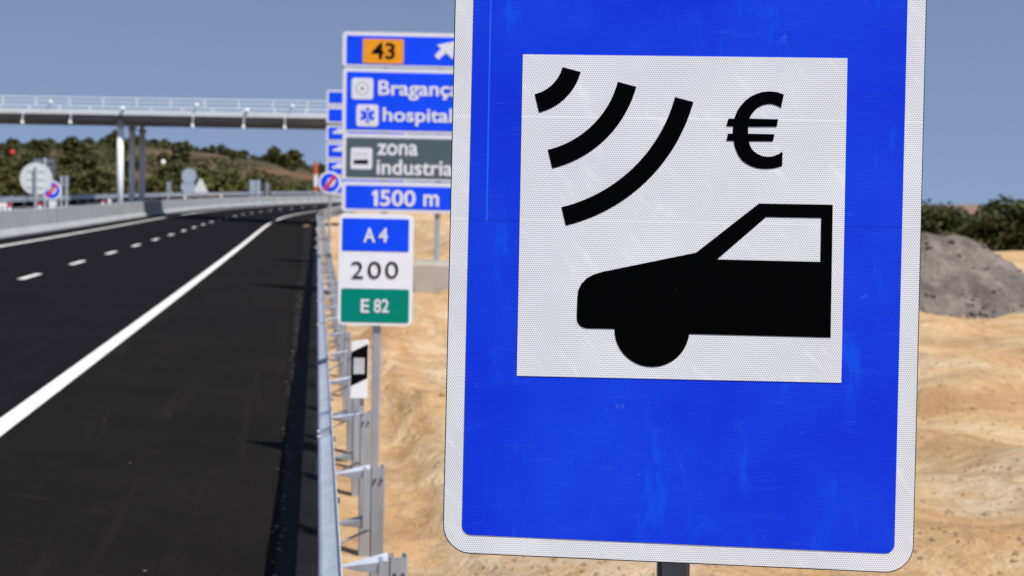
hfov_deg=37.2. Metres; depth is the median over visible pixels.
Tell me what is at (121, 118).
overpass
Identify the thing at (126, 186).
hill tree
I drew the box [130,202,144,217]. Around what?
barrier segment
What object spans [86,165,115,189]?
hill tree
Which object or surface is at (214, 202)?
barrier segment
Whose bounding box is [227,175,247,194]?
hill tree
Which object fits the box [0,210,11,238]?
barrier segment
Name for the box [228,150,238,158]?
hill tree
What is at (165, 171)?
hill tree
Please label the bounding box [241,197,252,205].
barrier segment
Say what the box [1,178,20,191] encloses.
hill tree
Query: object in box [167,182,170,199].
panel sign
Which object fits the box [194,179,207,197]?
triangle sign
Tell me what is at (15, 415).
road edge lines
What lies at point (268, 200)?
barrier segment
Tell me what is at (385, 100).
direction sign
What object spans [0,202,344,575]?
road
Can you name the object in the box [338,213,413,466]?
kilometre marker
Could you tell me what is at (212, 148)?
hill tree
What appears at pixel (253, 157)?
hill tree
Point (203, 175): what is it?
hill tree
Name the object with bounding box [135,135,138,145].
hill tree
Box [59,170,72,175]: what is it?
hill tree
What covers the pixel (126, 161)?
hill tree
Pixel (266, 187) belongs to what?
panel sign
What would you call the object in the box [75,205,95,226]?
barrier segment
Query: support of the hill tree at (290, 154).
on the hills
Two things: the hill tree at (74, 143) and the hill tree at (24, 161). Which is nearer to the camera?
the hill tree at (24, 161)
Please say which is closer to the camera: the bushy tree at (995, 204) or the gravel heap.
the gravel heap
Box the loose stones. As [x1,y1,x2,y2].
[369,292,1023,575]
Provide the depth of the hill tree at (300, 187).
274.26 m
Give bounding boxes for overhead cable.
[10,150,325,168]
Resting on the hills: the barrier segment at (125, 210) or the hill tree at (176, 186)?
the hill tree at (176, 186)
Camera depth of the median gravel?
110.16 m
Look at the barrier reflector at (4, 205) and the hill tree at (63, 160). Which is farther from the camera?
the hill tree at (63, 160)
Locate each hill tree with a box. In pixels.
[0,156,13,167]
[0,173,26,194]
[0,174,11,183]
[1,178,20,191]
[2,143,17,157]
[2,166,18,173]
[5,137,22,149]
[17,157,31,168]
[20,150,35,162]
[24,138,49,157]
[26,139,52,157]
[46,138,54,144]
[55,174,69,190]
[57,155,69,167]
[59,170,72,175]
[61,136,87,152]
[63,189,74,193]
[64,149,85,168]
[68,170,91,192]
[72,188,83,193]
[76,145,91,154]
[79,150,100,170]
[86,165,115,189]
[93,179,116,193]
[98,177,108,180]
[101,187,116,193]
[105,130,124,144]
[105,172,116,180]
[108,136,128,155]
[115,177,138,192]
[123,167,135,181]
[124,156,138,169]
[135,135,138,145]
[145,179,150,192]
[147,173,171,192]
[148,138,159,144]
[155,152,170,165]
[156,159,187,181]
[166,178,195,192]
[170,141,191,164]
[183,140,192,151]
[194,165,216,184]
[194,170,211,183]
[203,174,234,191]
[208,145,216,153]
[216,144,228,155]
[218,168,240,179]
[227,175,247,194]
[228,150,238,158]
[237,150,242,158]
[241,149,250,159]
[246,174,268,194]
[249,154,257,160]
[260,178,285,195]
[266,145,283,163]
[267,189,286,195]
[276,187,303,195]
[278,161,284,167]
[280,149,306,166]
[284,158,299,170]
[295,183,312,194]
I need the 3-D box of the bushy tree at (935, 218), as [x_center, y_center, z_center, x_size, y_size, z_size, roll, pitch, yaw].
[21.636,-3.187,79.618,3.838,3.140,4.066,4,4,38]
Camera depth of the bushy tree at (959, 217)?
80.55 m
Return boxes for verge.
[274,212,349,575]
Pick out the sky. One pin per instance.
(973, 139)
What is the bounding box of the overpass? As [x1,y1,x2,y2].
[0,96,341,202]
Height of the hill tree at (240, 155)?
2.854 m
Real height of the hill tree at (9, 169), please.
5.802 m
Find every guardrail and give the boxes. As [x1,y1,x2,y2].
[0,191,327,208]
[316,206,407,575]
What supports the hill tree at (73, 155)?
on the hills
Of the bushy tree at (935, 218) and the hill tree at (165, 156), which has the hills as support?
the hill tree at (165, 156)
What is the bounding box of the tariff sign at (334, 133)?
[326,90,406,213]
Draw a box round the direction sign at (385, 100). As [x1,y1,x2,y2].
[341,31,453,292]
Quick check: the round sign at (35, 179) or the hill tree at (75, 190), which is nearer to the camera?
the round sign at (35, 179)
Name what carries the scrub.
on the hills
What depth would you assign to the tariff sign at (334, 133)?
49.79 m
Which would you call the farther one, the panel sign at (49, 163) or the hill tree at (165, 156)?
the hill tree at (165, 156)
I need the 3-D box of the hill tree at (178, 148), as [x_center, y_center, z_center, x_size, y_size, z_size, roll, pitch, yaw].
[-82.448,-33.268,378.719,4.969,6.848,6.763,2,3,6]
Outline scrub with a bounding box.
[0,140,341,193]
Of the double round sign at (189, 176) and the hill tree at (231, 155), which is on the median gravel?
the double round sign at (189, 176)
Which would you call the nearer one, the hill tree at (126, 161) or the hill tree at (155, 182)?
the hill tree at (155, 182)
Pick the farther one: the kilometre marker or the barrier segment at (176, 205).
the barrier segment at (176, 205)
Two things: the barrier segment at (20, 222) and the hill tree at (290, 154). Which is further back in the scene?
the hill tree at (290, 154)
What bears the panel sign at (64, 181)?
on the median gravel
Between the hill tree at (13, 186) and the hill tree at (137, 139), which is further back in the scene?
the hill tree at (137, 139)
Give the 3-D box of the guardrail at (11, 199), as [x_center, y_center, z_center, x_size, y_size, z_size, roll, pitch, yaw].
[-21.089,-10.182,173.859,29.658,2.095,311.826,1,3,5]
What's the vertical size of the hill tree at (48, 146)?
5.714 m
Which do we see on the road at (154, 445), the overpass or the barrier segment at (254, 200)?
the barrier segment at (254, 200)
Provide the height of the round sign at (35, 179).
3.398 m
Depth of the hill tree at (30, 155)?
371.64 m
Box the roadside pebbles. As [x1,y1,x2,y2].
[271,284,302,575]
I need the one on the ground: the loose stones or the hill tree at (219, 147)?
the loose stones
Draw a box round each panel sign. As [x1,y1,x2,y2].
[33,158,54,207]
[59,176,69,206]
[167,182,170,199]
[249,180,259,202]
[263,182,270,193]
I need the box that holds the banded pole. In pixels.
[313,162,317,194]
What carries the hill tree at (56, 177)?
on the hills
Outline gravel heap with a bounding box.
[919,232,1023,317]
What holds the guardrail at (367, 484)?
on the ground
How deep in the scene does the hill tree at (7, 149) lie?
396.84 m
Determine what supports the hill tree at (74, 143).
on the hills
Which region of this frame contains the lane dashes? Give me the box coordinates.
[18,207,303,278]
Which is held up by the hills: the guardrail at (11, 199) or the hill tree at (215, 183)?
the hill tree at (215, 183)
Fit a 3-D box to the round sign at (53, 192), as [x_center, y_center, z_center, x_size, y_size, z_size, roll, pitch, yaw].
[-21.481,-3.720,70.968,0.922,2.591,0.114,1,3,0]
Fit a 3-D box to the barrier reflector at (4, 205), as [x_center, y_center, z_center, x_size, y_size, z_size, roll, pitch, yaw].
[-19.967,-3.210,59.788,0.220,0.308,0.060,1,3,0]
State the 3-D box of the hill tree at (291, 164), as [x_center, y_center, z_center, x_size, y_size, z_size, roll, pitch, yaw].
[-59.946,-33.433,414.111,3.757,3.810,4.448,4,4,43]
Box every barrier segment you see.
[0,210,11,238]
[6,209,38,236]
[34,207,60,232]
[56,206,79,229]
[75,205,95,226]
[92,204,109,223]
[106,203,122,221]
[119,203,133,219]
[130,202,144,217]
[142,201,154,216]
[152,201,164,214]
[161,200,173,213]
[172,199,182,212]
[181,199,192,210]
[191,198,201,209]
[200,198,211,208]
[210,198,221,208]
[220,197,231,207]
[230,197,241,206]
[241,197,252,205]
[251,196,263,205]
[262,196,274,204]
[274,196,286,203]
[285,195,297,203]
[297,195,309,202]
[308,195,321,202]
[320,195,332,201]
[332,195,341,201]
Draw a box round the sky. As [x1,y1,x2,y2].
[0,0,1023,204]
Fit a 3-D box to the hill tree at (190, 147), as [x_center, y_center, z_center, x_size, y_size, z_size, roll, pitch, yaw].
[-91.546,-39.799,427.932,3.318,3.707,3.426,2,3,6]
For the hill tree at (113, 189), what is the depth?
260.19 m
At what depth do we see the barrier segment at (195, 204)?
140.67 m
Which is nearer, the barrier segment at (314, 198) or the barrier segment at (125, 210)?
the barrier segment at (125, 210)
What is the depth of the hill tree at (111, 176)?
304.05 m
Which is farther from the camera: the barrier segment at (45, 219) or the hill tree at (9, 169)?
the hill tree at (9, 169)
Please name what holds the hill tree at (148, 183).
on the hills
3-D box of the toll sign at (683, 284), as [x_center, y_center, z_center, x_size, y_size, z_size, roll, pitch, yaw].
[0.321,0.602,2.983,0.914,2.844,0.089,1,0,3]
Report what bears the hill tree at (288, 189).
on the hills
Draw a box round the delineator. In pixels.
[351,340,368,413]
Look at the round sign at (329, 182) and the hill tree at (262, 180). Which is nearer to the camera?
the round sign at (329, 182)
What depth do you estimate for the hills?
407.50 m
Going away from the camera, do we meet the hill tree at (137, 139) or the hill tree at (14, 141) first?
the hill tree at (14, 141)
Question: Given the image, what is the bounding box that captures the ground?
[0,194,1023,575]
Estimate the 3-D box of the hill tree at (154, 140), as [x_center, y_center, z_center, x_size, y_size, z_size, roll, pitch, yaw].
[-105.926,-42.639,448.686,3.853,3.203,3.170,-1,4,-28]
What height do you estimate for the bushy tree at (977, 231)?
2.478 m
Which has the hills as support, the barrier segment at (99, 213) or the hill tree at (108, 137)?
the hill tree at (108, 137)
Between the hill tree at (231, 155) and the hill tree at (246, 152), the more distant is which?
the hill tree at (246, 152)
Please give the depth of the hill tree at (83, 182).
295.40 m
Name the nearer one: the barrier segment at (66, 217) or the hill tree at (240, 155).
the barrier segment at (66, 217)
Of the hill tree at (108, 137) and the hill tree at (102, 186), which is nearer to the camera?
the hill tree at (102, 186)
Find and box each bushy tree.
[921,199,964,235]
[927,201,975,240]
[956,209,1018,251]
[971,194,1023,247]
[986,200,1023,250]
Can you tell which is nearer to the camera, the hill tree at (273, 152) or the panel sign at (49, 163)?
the panel sign at (49, 163)
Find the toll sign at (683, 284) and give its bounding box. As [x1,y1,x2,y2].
[443,0,926,575]
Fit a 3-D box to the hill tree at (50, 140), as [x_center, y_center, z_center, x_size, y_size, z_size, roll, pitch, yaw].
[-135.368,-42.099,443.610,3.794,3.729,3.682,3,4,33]
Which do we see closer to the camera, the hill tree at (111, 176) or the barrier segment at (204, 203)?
the barrier segment at (204, 203)
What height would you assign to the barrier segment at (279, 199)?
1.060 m
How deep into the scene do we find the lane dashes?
49.88 m
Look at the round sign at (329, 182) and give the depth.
46.39 m
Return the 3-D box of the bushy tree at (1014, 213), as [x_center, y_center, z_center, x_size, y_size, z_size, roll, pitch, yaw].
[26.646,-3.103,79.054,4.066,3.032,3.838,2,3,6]
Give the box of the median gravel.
[1,199,177,209]
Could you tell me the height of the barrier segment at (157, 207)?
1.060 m
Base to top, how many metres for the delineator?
0.476 m
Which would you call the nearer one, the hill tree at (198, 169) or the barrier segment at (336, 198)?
the barrier segment at (336, 198)
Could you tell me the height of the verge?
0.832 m
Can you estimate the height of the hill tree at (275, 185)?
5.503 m
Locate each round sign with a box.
[20,163,51,207]
[43,181,61,200]
[181,169,196,198]
[318,171,340,245]
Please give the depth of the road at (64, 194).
151.36 m
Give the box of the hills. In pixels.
[0,146,1009,214]
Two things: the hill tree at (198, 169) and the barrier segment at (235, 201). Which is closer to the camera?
the barrier segment at (235, 201)
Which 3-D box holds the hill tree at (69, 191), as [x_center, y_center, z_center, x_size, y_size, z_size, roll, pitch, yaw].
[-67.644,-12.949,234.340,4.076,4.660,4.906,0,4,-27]
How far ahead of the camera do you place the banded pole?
249.16 m
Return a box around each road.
[0,193,332,196]
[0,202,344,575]
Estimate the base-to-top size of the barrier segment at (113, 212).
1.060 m
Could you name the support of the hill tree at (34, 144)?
on the hills
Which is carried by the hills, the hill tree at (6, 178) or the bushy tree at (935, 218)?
the hill tree at (6, 178)
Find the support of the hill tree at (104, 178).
on the hills
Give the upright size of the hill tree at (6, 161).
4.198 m
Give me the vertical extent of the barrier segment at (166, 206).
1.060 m
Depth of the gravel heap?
32.08 m
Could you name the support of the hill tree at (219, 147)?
on the hills
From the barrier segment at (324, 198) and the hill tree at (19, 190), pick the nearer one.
the barrier segment at (324, 198)
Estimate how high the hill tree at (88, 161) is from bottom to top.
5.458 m
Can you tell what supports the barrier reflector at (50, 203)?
on the barrier segment at (45, 219)
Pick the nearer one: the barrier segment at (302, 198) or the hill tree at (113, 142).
the barrier segment at (302, 198)
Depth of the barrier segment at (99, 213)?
86.38 m
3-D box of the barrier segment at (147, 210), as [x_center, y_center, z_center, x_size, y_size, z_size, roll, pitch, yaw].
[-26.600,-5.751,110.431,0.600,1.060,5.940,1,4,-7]
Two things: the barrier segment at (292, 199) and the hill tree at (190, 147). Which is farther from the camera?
the hill tree at (190, 147)
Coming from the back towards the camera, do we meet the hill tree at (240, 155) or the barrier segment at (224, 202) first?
the hill tree at (240, 155)
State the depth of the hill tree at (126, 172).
307.04 m
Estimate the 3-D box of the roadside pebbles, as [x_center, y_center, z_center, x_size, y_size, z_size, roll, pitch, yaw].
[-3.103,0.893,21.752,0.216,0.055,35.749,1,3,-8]
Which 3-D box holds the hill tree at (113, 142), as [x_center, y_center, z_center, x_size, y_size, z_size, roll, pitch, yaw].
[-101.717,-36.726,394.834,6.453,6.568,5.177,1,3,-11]
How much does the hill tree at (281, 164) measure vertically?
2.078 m
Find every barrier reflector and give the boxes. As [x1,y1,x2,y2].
[2,202,6,209]
[48,201,53,207]
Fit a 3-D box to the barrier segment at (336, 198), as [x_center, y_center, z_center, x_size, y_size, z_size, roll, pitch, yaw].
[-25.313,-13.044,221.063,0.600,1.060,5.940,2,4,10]
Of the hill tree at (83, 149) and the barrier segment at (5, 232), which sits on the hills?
the hill tree at (83, 149)
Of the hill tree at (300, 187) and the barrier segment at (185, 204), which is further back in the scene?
the hill tree at (300, 187)
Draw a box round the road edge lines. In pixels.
[0,203,318,435]
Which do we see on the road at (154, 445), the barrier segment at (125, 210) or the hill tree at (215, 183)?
the barrier segment at (125, 210)
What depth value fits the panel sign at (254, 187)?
177.63 m

